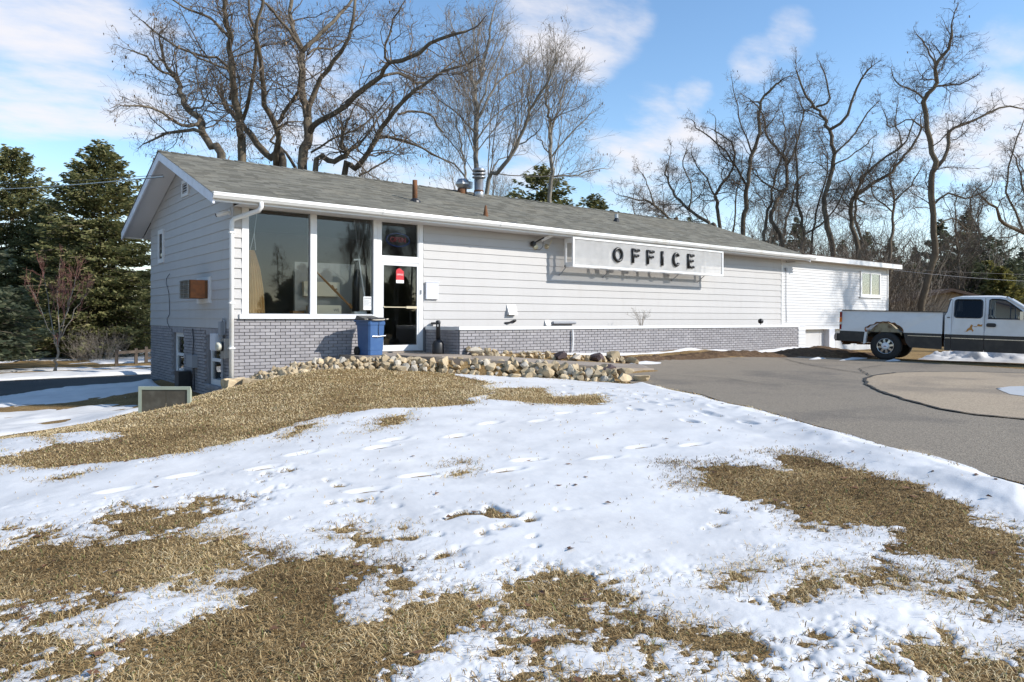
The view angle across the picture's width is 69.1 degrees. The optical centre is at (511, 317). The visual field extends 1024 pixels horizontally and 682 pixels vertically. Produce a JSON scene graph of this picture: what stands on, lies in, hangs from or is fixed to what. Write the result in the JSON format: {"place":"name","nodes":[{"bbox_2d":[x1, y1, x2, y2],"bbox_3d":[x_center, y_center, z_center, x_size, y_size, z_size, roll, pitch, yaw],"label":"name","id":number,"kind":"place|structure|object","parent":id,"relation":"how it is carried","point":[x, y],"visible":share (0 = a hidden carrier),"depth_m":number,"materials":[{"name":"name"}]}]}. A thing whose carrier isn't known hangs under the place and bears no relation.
{"place":"outdoors","nodes":[
{"label":"outdoors","id":0,"kind":"place"},
{"bbox_2d":[0,374,160,395],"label":"lane","id":1,"kind":"structure","parent":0,"point":[9,387],"depth_m":23.93,"materials":[{"name":"asphalt"}]},
{"bbox_2d":[0,347,1023,681],"bbox_3d":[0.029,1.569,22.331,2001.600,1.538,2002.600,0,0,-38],"label":"ground","id":2,"kind":"structure","parent":0,"point":[916,355],"depth_m":4.04,"materials":[{"name":"plant"}]},
{"bbox_2d":[0,144,55,310],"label":"spruce tree","id":3,"kind":"object","parent":2,"relation":"on","point":[11,205],"visible":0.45,"depth_m":40.00,"materials":[{"name":"green plant"}]},
{"bbox_2d":[0,248,57,361],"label":"pine tree","id":4,"kind":"object","parent":2,"relation":"on","point":[9,348],"visible":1,"depth_m":27.58,"materials":[{"name":"green plant"}]},
{"bbox_2d":[0,198,74,352],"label":"spruce tree","id":5,"kind":"object","parent":2,"relation":"on","point":[42,208],"visible":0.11,"depth_m":38.88,"materials":[{"name":"green plant"}]},
{"bbox_2d":[22,244,94,370],"bbox_3d":[-16.878,-0.383,27.654,2.178,4.809,2.130,0,0,-4],"label":"young maple","id":6,"kind":"object","parent":2,"relation":"on","point":[59,336],"visible":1,"depth_m":27.71,"materials":[{"name":"brown plant"}]},
{"bbox_2d":[6,139,151,358],"bbox_3d":[-20.740,-3.298,37.257,8.166,11.334,8.438,0,0,-9],"label":"spruce tree","id":7,"kind":"object","parent":2,"relation":"on","point":[121,297],"visible":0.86,"depth_m":36.13,"materials":[{"name":"green plant"}]},
{"bbox_2d":[0,350,158,435],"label":"side yard snow","id":8,"kind":"structure","parent":2,"relation":"on","point":[20,422],"depth_m":17.31,"materials":[{"name":"snow"}]},
{"bbox_2d":[56,323,138,361],"bbox_3d":[-19.084,1.092,34.176,3.396,2.066,3.211,0,0,24],"label":"bare shrub","id":9,"kind":"object","parent":2,"relation":"on","point":[96,354],"visible":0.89,"depth_m":34.16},
{"bbox_2d":[115,347,150,365],"bbox_3d":[-16.034,1.731,32.250,0.333,0.921,3.051,0,0,19],"label":"rail fence","id":10,"kind":"object","parent":2,"relation":"on","point":[136,351],"visible":0.58,"depth_m":31.81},
{"bbox_2d":[138,386,191,412],"bbox_3d":[-5.655,1.569,12.129,0.969,0.915,0.396,0,0,-1],"label":"metal cabinet","id":11,"kind":"object","parent":2,"relation":"on","point":[152,397],"visible":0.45,"depth_m":11.94,"materials":[{"name":"metal"}]},
{"bbox_2d":[175,368,190,386],"bbox_3d":[-7.712,1.451,17.327,0.270,0.500,0.645,0,0,-38],"label":"heat pump","id":12,"kind":"object","parent":2,"relation":"on","point":[182,377],"visible":0.65,"depth_m":17.08,"materials":[{"name":"black plastic"}]},
{"bbox_2d":[98,4,304,163],"bbox_3d":[-10.875,-4.681,26.678,7.299,13.585,6.380,0,0,-17],"label":"locust tree","id":13,"kind":"object","parent":2,"relation":"on","point":[201,123],"visible":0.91,"depth_m":26.47,"materials":[{"name":"brown plant"}]},
{"bbox_2d":[221,377,244,388],"bbox_3d":[-5.402,1.329,14.550,0.483,0.277,0.364,0,0,-43],"label":"stone block","id":14,"kind":"object","parent":2,"relation":"on","point":[227,382],"depth_m":14.40,"materials":[{"name":"stone"}]},
{"bbox_2d":[129,0,338,161],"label":"locust tree","id":15,"kind":"object","parent":2,"relation":"on","point":[229,34],"visible":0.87,"depth_m":26.03,"materials":[{"name":"brown plant"}]},
{"bbox_2d":[155,0,326,168],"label":"locust tree","id":16,"kind":"object","parent":2,"relation":"on","point":[275,155],"visible":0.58,"depth_m":27.21,"materials":[{"name":"brown plant"}]},
{"bbox_2d":[279,73,402,182],"bbox_3d":[-5.687,-3.225,27.042,3.867,10.318,4.989,0,0,9],"label":"locust tree","id":17,"kind":"object","parent":2,"relation":"on","point":[341,146],"visible":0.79,"depth_m":25.99,"materials":[{"name":"brown plant"}]},
{"bbox_2d":[198,0,497,169],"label":"locust tree","id":18,"kind":"object","parent":2,"relation":"on","point":[347,103],"visible":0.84,"depth_m":26.91,"materials":[{"name":"brown plant"}]},
{"bbox_2d":[348,152,389,179],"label":"maple tree","id":19,"kind":"object","parent":2,"relation":"on","point":[363,175],"visible":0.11,"depth_m":48.33,"materials":[{"name":"brown plant"}]},
{"bbox_2d":[311,23,496,180],"bbox_3d":[-3.417,-4.071,27.419,7.980,11.936,4.833,0,0,37],"label":"locust tree","id":20,"kind":"object","parent":2,"relation":"on","point":[370,149],"visible":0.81,"depth_m":27.20,"materials":[{"name":"brown plant"}]},
{"bbox_2d":[339,351,470,359],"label":"porch slab","id":21,"kind":"structure","parent":2,"relation":"on","point":[413,353],"depth_m":16.17,"materials":[{"name":"concrete"}]},
{"bbox_2d":[354,315,387,354],"bbox_3d":[-3.070,0.390,16.014,0.648,0.864,0.635,0,0,41],"label":"wheeled bin","id":22,"kind":"object","parent":21,"relation":"on","point":[370,333],"visible":0.98,"depth_m":15.85,"materials":[{"name":"blue plastic"}]},
{"bbox_2d":[432,320,443,353],"bbox_3d":[-1.651,0.437,16.608,0.270,0.750,0.266,0,0,-38],"label":"smoking post","id":23,"kind":"object","parent":21,"relation":"on","point":[437,345],"visible":1,"depth_m":16.53,"materials":[{"name":"black plastic"}]},
{"bbox_2d":[412,56,491,189],"bbox_3d":[-2.628,-4.913,31.134,4.011,13.152,6.296,0,0,6],"label":"sapling tree","id":24,"kind":"object","parent":2,"relation":"on","point":[462,157],"visible":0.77,"depth_m":31.09,"materials":[{"name":"brown plant"}]},
{"bbox_2d":[368,0,562,180],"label":"maple tree","id":25,"kind":"object","parent":2,"relation":"on","point":[475,135],"visible":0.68,"depth_m":33.34,"materials":[{"name":"brown plant"}]},
{"bbox_2d":[121,150,816,393],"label":"office building","id":26,"kind":"structure","parent":2,"relation":"on","point":[472,259],"depth_m":18.96,"materials":[{"name":"paint"}]},
{"bbox_2d":[0,176,163,189],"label":"service wire","id":27,"kind":"object","parent":26,"relation":"attached to","point":[87,183],"visible":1,"depth_m":19.21,"materials":[{"name":"metal"}]},
{"bbox_2d":[158,229,164,262],"bbox_3d":[-9.227,-1.868,19.552,0.049,0.870,0.550,0,0,-38],"label":"slit window","id":28,"kind":"structure","parent":26,"relation":"in","point":[161,233],"depth_m":19.52,"materials":[{"name":"white glass"}]},
{"bbox_2d":[176,332,183,370],"bbox_3d":[-8.097,0.965,18.387,0.165,1.380,1.365,0,0,-38],"label":"basement window","id":29,"kind":"structure","parent":26,"relation":"in","point":[179,336],"depth_m":18.58,"materials":[{"name":"white glass"}]},
{"bbox_2d":[186,329,197,390],"bbox_3d":[-7.310,0.955,16.998,0.122,1.394,0.565,0,0,-38],"label":"junction box","id":30,"kind":"object","parent":26,"relation":"attached to","point":[192,361],"visible":1,"depth_m":16.89,"materials":[{"name":"grey paint"}]},
{"bbox_2d":[179,276,211,303],"bbox_3d":[-6.957,-0.597,16.291,0.450,0.570,1.010,0,0,-38],"label":"air conditioner","id":31,"kind":"object","parent":26,"relation":"attached to","point":[199,290],"visible":1,"depth_m":16.05,"materials":[{"name":"metal"}]},
{"bbox_2d":[210,333,220,350],"bbox_3d":[-6.133,0.510,15.433,0.170,0.350,0.380,0,0,-38],"label":"disconnect box","id":32,"kind":"object","parent":26,"relation":"attached to","point":[214,338],"visible":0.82,"depth_m":15.32,"materials":[{"name":"grey paint"}]},
{"bbox_2d":[211,350,220,385],"bbox_3d":[-6.269,0.970,16.021,0.165,1.380,1.315,0,0,-38],"label":"basement window","id":33,"kind":"structure","parent":26,"relation":"in","point":[215,355],"depth_m":16.12,"materials":[{"name":"white glass"}]},
{"bbox_2d":[215,338,228,358],"bbox_3d":[-5.843,0.626,15.000,0.240,0.400,0.260,0,0,-38],"label":"electric meter","id":34,"kind":"object","parent":26,"relation":"attached to","point":[222,346],"visible":0.98,"depth_m":14.93,"materials":[{"name":"metal"}]},
{"bbox_2d":[218,318,225,388],"bbox_3d":[-5.922,0.771,15.210,0.112,1.511,0.231,0,0,-38],"label":"conduit","id":35,"kind":"object","parent":26,"relation":"attached to","point":[221,329],"visible":0.8,"depth_m":15.20,"materials":[{"name":"metal"}]},
{"bbox_2d":[249,215,264,312],"bbox_3d":[-5.224,-1.130,15.235,0.360,2.086,0.070,0,0,-38],"label":"curtain","id":36,"kind":"object","parent":26,"relation":"hanging from","point":[256,298],"visible":0.95,"depth_m":15.21,"materials":[{"name":"beige fabric"}]},
{"bbox_2d":[241,207,376,314],"bbox_3d":[-4.274,-1.155,15.899,3.005,2.180,0.150,0,0,-38],"label":"shop window","id":37,"kind":"structure","parent":26,"relation":"in","point":[312,218],"depth_m":15.83,"materials":[{"name":"white paint"}]},
{"bbox_2d":[293,262,365,313],"bbox_3d":[-4.103,-0.645,16.809,1.700,1.150,0.080,0,0,-38],"label":"partition","id":38,"kind":"object","parent":26,"relation":"in","point":[342,274],"visible":0.5,"depth_m":16.78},
{"bbox_2d":[302,281,339,296],"bbox_3d":[-4.253,-0.630,16.561,0.840,0.320,0.110,0,0,-38],"label":"cream box","id":39,"kind":"object","parent":38,"relation":"attached to","point":[324,289],"visible":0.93,"depth_m":16.54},
{"bbox_2d":[351,259,366,313],"bbox_3d":[-3.446,-0.702,16.735,0.311,1.247,0.171,0,0,-38],"label":"folded umbrella","id":40,"kind":"object","parent":26,"relation":"on","point":[357,273],"visible":1,"depth_m":16.64,"materials":[{"name":"black fabric"}]},
{"bbox_2d":[381,221,418,257],"bbox_3d":[-2.597,-1.793,17.162,1.000,0.815,0.060,0,0,-38],"label":"transom window","id":41,"kind":"structure","parent":26,"relation":"in","point":[381,221],"depth_m":17.25,"materials":[{"name":"black glass"}]},
{"bbox_2d":[381,262,421,350],"bbox_3d":[-2.554,-0.247,17.157,1.062,2.032,0.085,0,0,-38],"label":"door","id":42,"kind":"structure","parent":26,"relation":"in","point":[385,347],"depth_m":17.21,"materials":[{"name":"white metal"}]},
{"bbox_2d":[425,282,439,298],"bbox_3d":[-1.901,-0.639,17.623,0.380,0.410,0.085,0,0,-38],"label":"electrical box","id":43,"kind":"object","parent":26,"relation":"attached to","point":[431,290],"visible":1,"depth_m":17.58,"materials":[{"name":"white paint"}]},
{"bbox_2d":[456,178,472,193],"bbox_3d":[-1.473,-3.920,22.575,0.540,0.590,0.381,0,0,-38],"label":"roof ventilator","id":44,"kind":"object","parent":26,"relation":"on","point":[463,185],"visible":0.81,"depth_m":22.43,"materials":[{"name":"metal"}]},
{"bbox_2d":[472,167,485,197],"bbox_3d":[-1.001,-4.008,22.472,0.420,1.030,0.420,0,0,-38],"label":"chimney flue","id":45,"kind":"object","parent":26,"relation":"on","point":[478,177],"visible":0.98,"depth_m":22.35,"materials":[{"name":"metal"}]},
{"bbox_2d":[559,237,723,282],"bbox_3d":[4.004,-1.622,21.848,6.452,1.023,0.628,0,0,-38],"label":"office sign","id":46,"kind":"object","parent":26,"relation":"attached to","point":[572,264],"visible":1,"depth_m":21.18,"materials":[{"name":"plastic"}]},
{"bbox_3d":[-4.471,0.149,16.154,3.080,0.040,0.470,0,0,-38],"label":"window shelf","id":47,"kind":"object","parent":26,"relation":"attached to","visible":0},
{"bbox_2d":[306,305,340,313],"bbox_3d":[-4.156,-0.070,16.426,0.750,0.400,0.184,0,0,-38],"label":"carton","id":48,"kind":"object","parent":47,"relation":"on","point":[328,309],"visible":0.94,"depth_m":16.39,"materials":[{"name":"grey"}]},
{"bbox_2d":[483,164,519,195],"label":"maple tree","id":49,"kind":"object","parent":2,"relation":"on","point":[494,187],"visible":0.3,"depth_m":47.42,"materials":[{"name":"brown plant"}]},
{"bbox_2d":[0,373,1023,681],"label":"snow cover","id":50,"kind":"object","parent":2,"relation":"on","point":[682,539],"visible":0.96,"depth_m":5.05,"materials":[{"name":"snow"}]},
{"bbox_2d":[1,368,1023,681],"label":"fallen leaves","id":51,"kind":"object","parent":2,"relation":"on","point":[411,566],"visible":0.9,"depth_m":4.33,"materials":[{"name":"brown plant"}]},
{"bbox_2d":[435,7,605,196],"bbox_3d":[0.308,-5.370,30.537,6.926,14.029,5.483,0,0,-3],"label":"maple tree","id":52,"kind":"object","parent":2,"relation":"on","point":[515,145],"visible":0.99,"depth_m":30.27,"materials":[{"name":"brown plant"}]},
{"bbox_2d":[400,355,653,370],"bbox_3d":[0.472,1.080,15.769,5.656,0.579,1.882,0,0,-13],"label":"path edge","id":53,"kind":"object","parent":2,"relation":"on","point":[456,361],"visible":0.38,"depth_m":15.05,"materials":[{"name":"concrete"}]},
{"bbox_2d":[407,355,648,367],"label":"garden path","id":54,"kind":"structure","parent":2,"relation":"on","point":[505,358],"depth_m":16.36,"materials":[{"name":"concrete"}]},
{"bbox_2d":[504,164,581,205],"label":"pine tree","id":55,"kind":"object","parent":2,"relation":"on","point":[542,194],"visible":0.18,"depth_m":38.87,"materials":[{"name":"green plant"}]},
{"bbox_2d":[513,31,621,202],"bbox_3d":[2.034,-5.391,32.722,5.140,13.831,5.504,0,0,18],"label":"maple tree","id":56,"kind":"object","parent":2,"relation":"on","point":[551,120],"visible":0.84,"depth_m":32.42,"materials":[{"name":"brown plant"}]},
{"bbox_2d":[580,193,618,211],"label":"pine tree","id":57,"kind":"object","parent":2,"relation":"on","point":[590,202],"visible":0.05,"depth_m":40.79,"materials":[{"name":"green plant"}]},
{"bbox_2d":[425,325,805,355],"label":"brick wall","id":58,"kind":"structure","parent":2,"relation":"on","point":[587,339],"depth_m":19.43,"materials":[{"name":"brick"}]},
{"bbox_2d":[602,157,686,219],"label":"locust tree","id":59,"kind":"object","parent":2,"relation":"on","point":[650,208],"visible":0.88,"depth_m":40.09,"materials":[{"name":"brown plant"}]},
{"bbox_2d":[542,346,808,355],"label":"planter snow","id":60,"kind":"structure","parent":2,"relation":"on","point":[767,350],"depth_m":20.75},
{"bbox_2d":[644,138,721,226],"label":"locust tree","id":61,"kind":"object","parent":2,"relation":"on","point":[668,169],"visible":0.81,"depth_m":42.68,"materials":[{"name":"brown plant"}]},
{"bbox_2d":[676,120,766,231],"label":"locust tree","id":62,"kind":"object","parent":2,"relation":"on","point":[720,186],"visible":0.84,"depth_m":41.91,"materials":[{"name":"brown plant"}]},
{"bbox_2d":[605,346,875,364],"bbox_3d":[7.799,1.146,21.377,14.070,0.469,2.730,0,0,-38],"label":"mulch bed","id":63,"kind":"object","parent":2,"relation":"on","point":[822,351],"visible":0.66,"depth_m":21.59,"materials":[{"name":"soil"}]},
{"bbox_2d":[677,60,811,235],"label":"locust tree","id":64,"kind":"object","parent":2,"relation":"on","point":[749,169],"visible":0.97,"depth_m":41.31,"materials":[{"name":"brown plant"}]},
{"bbox_2d":[745,192,796,242],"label":"tree","id":65,"kind":"object","parent":2,"relation":"on","point":[777,211],"visible":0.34,"depth_m":55.23,"materials":[{"name":"brown plant"}]},
{"bbox_2d":[741,95,809,241],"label":"locust tree","id":66,"kind":"object","parent":2,"relation":"on","point":[771,198],"visible":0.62,"depth_m":44.48,"materials":[{"name":"brown plant"}]},
{"bbox_2d":[750,163,820,243],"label":"locust tree","id":67,"kind":"object","parent":2,"relation":"on","point":[808,174],"visible":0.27,"depth_m":60.85,"materials":[{"name":"brown plant"}]},
{"bbox_2d":[726,81,846,247],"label":"locust tree","id":68,"kind":"object","parent":2,"relation":"on","point":[771,221],"visible":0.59,"depth_m":44.29,"materials":[{"name":"brown plant"}]},
{"bbox_2d":[658,186,917,257],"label":"bare shrub","id":69,"kind":"object","parent":2,"relation":"on","point":[758,238],"visible":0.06,"depth_m":43.74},
{"bbox_2d":[786,217,814,250],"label":"distant conifer","id":70,"kind":"object","parent":2,"relation":"on","point":[794,230],"visible":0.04,"depth_m":81.52,"materials":[{"name":"plant"}]},
{"bbox_2d":[765,116,868,253],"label":"locust tree","id":71,"kind":"object","parent":2,"relation":"on","point":[797,204],"visible":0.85,"depth_m":41.97,"materials":[{"name":"brown plant"}]},
{"bbox_2d":[773,47,888,256],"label":"locust tree","id":72,"kind":"object","parent":2,"relation":"on","point":[832,169],"visible":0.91,"depth_m":41.41,"materials":[{"name":"brown plant"}]},
{"bbox_2d":[734,197,937,309],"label":"bare shrub","id":73,"kind":"object","parent":2,"relation":"on","point":[851,247],"visible":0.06,"depth_m":41.53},
{"bbox_2d":[782,253,902,349],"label":"annex building","id":74,"kind":"structure","parent":2,"relation":"on","point":[820,293],"depth_m":28.53,"materials":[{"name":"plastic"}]},
{"bbox_2d":[859,271,881,297],"bbox_3d":[14.707,-1.335,30.461,1.800,1.070,0.070,0,0,-38],"label":"window","id":75,"kind":"structure","parent":74,"relation":"in","point":[870,282],"depth_m":30.42,"materials":[{"name":"white glass"}]},
{"bbox_2d":[725,212,960,310],"bbox_3d":[15.453,-2.147,37.825,13.084,7.434,11.546,0,0,13],"label":"bare shrub","id":76,"kind":"object","parent":2,"relation":"on","point":[852,252],"visible":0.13,"depth_m":36.80,"materials":[{"name":"plant"}]},
{"bbox_2d":[751,223,960,310],"bbox_3d":[16.725,-1.778,40.403,11.117,6.762,10.513,0,0,-22],"label":"bare shrub","id":77,"kind":"object","parent":2,"relation":"on","point":[862,259],"visible":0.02,"depth_m":38.62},
{"bbox_2d":[828,136,890,258],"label":"locust tree","id":78,"kind":"object","parent":2,"relation":"on","point":[856,211],"visible":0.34,"depth_m":57.13,"materials":[{"name":"brown plant"}]},
{"bbox_2d":[778,220,961,292],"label":"bare shrub","id":79,"kind":"object","parent":2,"relation":"on","point":[885,258],"visible":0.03,"depth_m":50.79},
{"bbox_2d":[807,88,944,259],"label":"locust tree","id":80,"kind":"object","parent":2,"relation":"on","point":[851,220],"visible":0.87,"depth_m":40.41,"materials":[{"name":"brown plant"}]},
{"bbox_2d":[807,232,962,310],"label":"bare shrub","id":81,"kind":"object","parent":2,"relation":"on","point":[893,306],"visible":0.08,"depth_m":40.74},
{"bbox_2d":[760,203,1014,303],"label":"bare shrub","id":82,"kind":"object","parent":2,"relation":"on","point":[876,256],"visible":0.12,"depth_m":46.41,"materials":[{"name":"plant"}]},
{"bbox_2d":[854,140,936,310],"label":"locust tree","id":83,"kind":"object","parent":2,"relation":"on","point":[893,211],"visible":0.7,"depth_m":40.70,"materials":[{"name":"brown plant"}]},
{"bbox_2d":[826,231,997,311],"bbox_3d":[19.089,-1.418,38.929,9.236,5.948,10.468,0,0,-23],"label":"bare shrub","id":84,"kind":"object","parent":2,"relation":"on","point":[911,298],"visible":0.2,"depth_m":36.79,"materials":[{"name":"plant"}]},
{"bbox_2d":[815,209,1021,300],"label":"bare shrub","id":85,"kind":"object","parent":2,"relation":"on","point":[964,282],"visible":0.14,"depth_m":47.39,"materials":[{"name":"plant"}]},
{"bbox_2d":[834,296,1023,359],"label":"pickup truck","id":86,"kind":"object","parent":2,"relation":"on","point":[969,323],"visible":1,"depth_m":20.25,"materials":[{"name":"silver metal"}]},
{"bbox_2d":[835,207,1023,288],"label":"bare shrub","id":87,"kind":"object","parent":2,"relation":"on","point":[939,246],"visible":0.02,"depth_m":54.60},
{"bbox_2d":[921,219,960,283],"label":"distant conifer","id":88,"kind":"object","parent":2,"relation":"on","point":[942,227],"visible":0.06,"depth_m":81.23,"materials":[{"name":"plant"}]},
{"bbox_2d":[861,200,1023,288],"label":"bare shrub","id":89,"kind":"object","parent":2,"relation":"on","point":[1017,236],"visible":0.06,"depth_m":54.26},
{"bbox_2d":[876,0,1023,310],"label":"locust tree","id":90,"kind":"object","parent":2,"relation":"on","point":[931,177],"visible":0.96,"depth_m":34.99,"materials":[{"name":"brown plant"}]},
{"bbox_2d":[930,255,976,291],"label":"tree","id":91,"kind":"object","parent":2,"relation":"on","point":[952,273],"visible":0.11,"depth_m":49.70,"materials":[{"name":"green plant"}]},
{"bbox_2d":[890,288,1019,318],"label":"bush","id":92,"kind":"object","parent":2,"relation":"on","point":[1002,309],"depth_m":44.07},
{"bbox_2d":[946,209,983,256],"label":"distant conifer","id":93,"kind":"object","parent":2,"relation":"on","point":[963,231],"visible":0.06,"depth_m":74.74,"materials":[{"name":"plant"}]},
{"bbox_2d":[940,256,993,295],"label":"pine tree","id":94,"kind":"object","parent":2,"relation":"on","point":[977,264],"visible":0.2,"depth_m":48.79,"materials":[{"name":"green plant"}]},
{"bbox_2d":[910,228,1023,292],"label":"bare shrub","id":95,"kind":"object","parent":2,"relation":"on","point":[978,261],"visible":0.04,"depth_m":48.58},
{"bbox_2d":[920,351,1023,362],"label":"ploughed snow","id":96,"kind":"structure","parent":2,"relation":"on","point":[977,356],"depth_m":21.75,"materials":[{"name":"snow"}]},
{"bbox_2d":[936,183,1012,289],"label":"locust tree","id":97,"kind":"object","parent":2,"relation":"on","point":[956,242],"visible":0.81,"depth_m":47.51,"materials":[{"name":"brown plant"}]},
{"bbox_2d":[949,176,1009,248],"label":"locust tree","id":98,"kind":"object","parent":2,"relation":"on","point":[979,231],"visible":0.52,"depth_m":56.61,"materials":[{"name":"brown plant"}]},
{"bbox_2d":[968,260,995,292],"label":"cedar tree","id":99,"kind":"object","parent":2,"relation":"on","point":[987,262],"visible":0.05,"depth_m":49.15,"materials":[{"name":"green plant"}]},
{"bbox_2d":[966,235,1016,268],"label":"pine tree","id":100,"kind":"object","parent":2,"relation":"on","point":[988,245],"visible":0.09,"depth_m":53.77,"materials":[{"name":"green plant"}]},
{"bbox_2d":[960,108,1023,248],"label":"locust tree","id":101,"kind":"object","parent":2,"relation":"on","point":[1000,219],"visible":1,"depth_m":32.79,"materials":[{"name":"brown plant"}]},
{"bbox_2d":[979,266,1023,311],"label":"cedar tree","id":102,"kind":"object","parent":2,"relation":"on","point":[1004,284],"visible":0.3,"depth_m":45.26,"materials":[{"name":"green plant"}]},
{"bbox_2d":[980,258,1023,303],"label":"pine tree","id":103,"kind":"object","parent":2,"relation":"on","point":[1015,269],"visible":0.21,"depth_m":45.95,"materials":[{"name":"green plant"}]},
{"bbox_2d":[997,142,1023,234],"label":"locust tree","id":104,"kind":"object","parent":2,"relation":"on","point":[1015,184],"visible":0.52,"depth_m":53.33,"materials":[{"name":"brown plant"}]},
{"bbox_2d":[0,0,1023,308],"label":"sky","id":105,"kind":"structure","parent":0,"point":[664,59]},
{"bbox_2d":[628,357,1023,482],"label":"driveway","id":106,"kind":"structure","parent":0,"point":[848,401],"depth_m":10.48,"materials":[{"name":"asphalt"}]},
{"bbox_2d":[863,371,1023,418],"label":"pavement crack","id":107,"kind":"object","parent":106,"relation":"on","point":[865,380],"visible":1,"depth_m":11.86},
{"bbox_2d":[867,372,1023,418],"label":"paving patch","id":108,"kind":"object","parent":106,"relation":"on","point":[976,393],"visible":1,"depth_m":12.29,"materials":[{"name":"concrete"}]},
{"bbox_2d":[997,386,1023,395],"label":"ice patch","id":109,"kind":"object","parent":108,"relation":"on","point":[1016,390],"visible":1,"depth_m":12.35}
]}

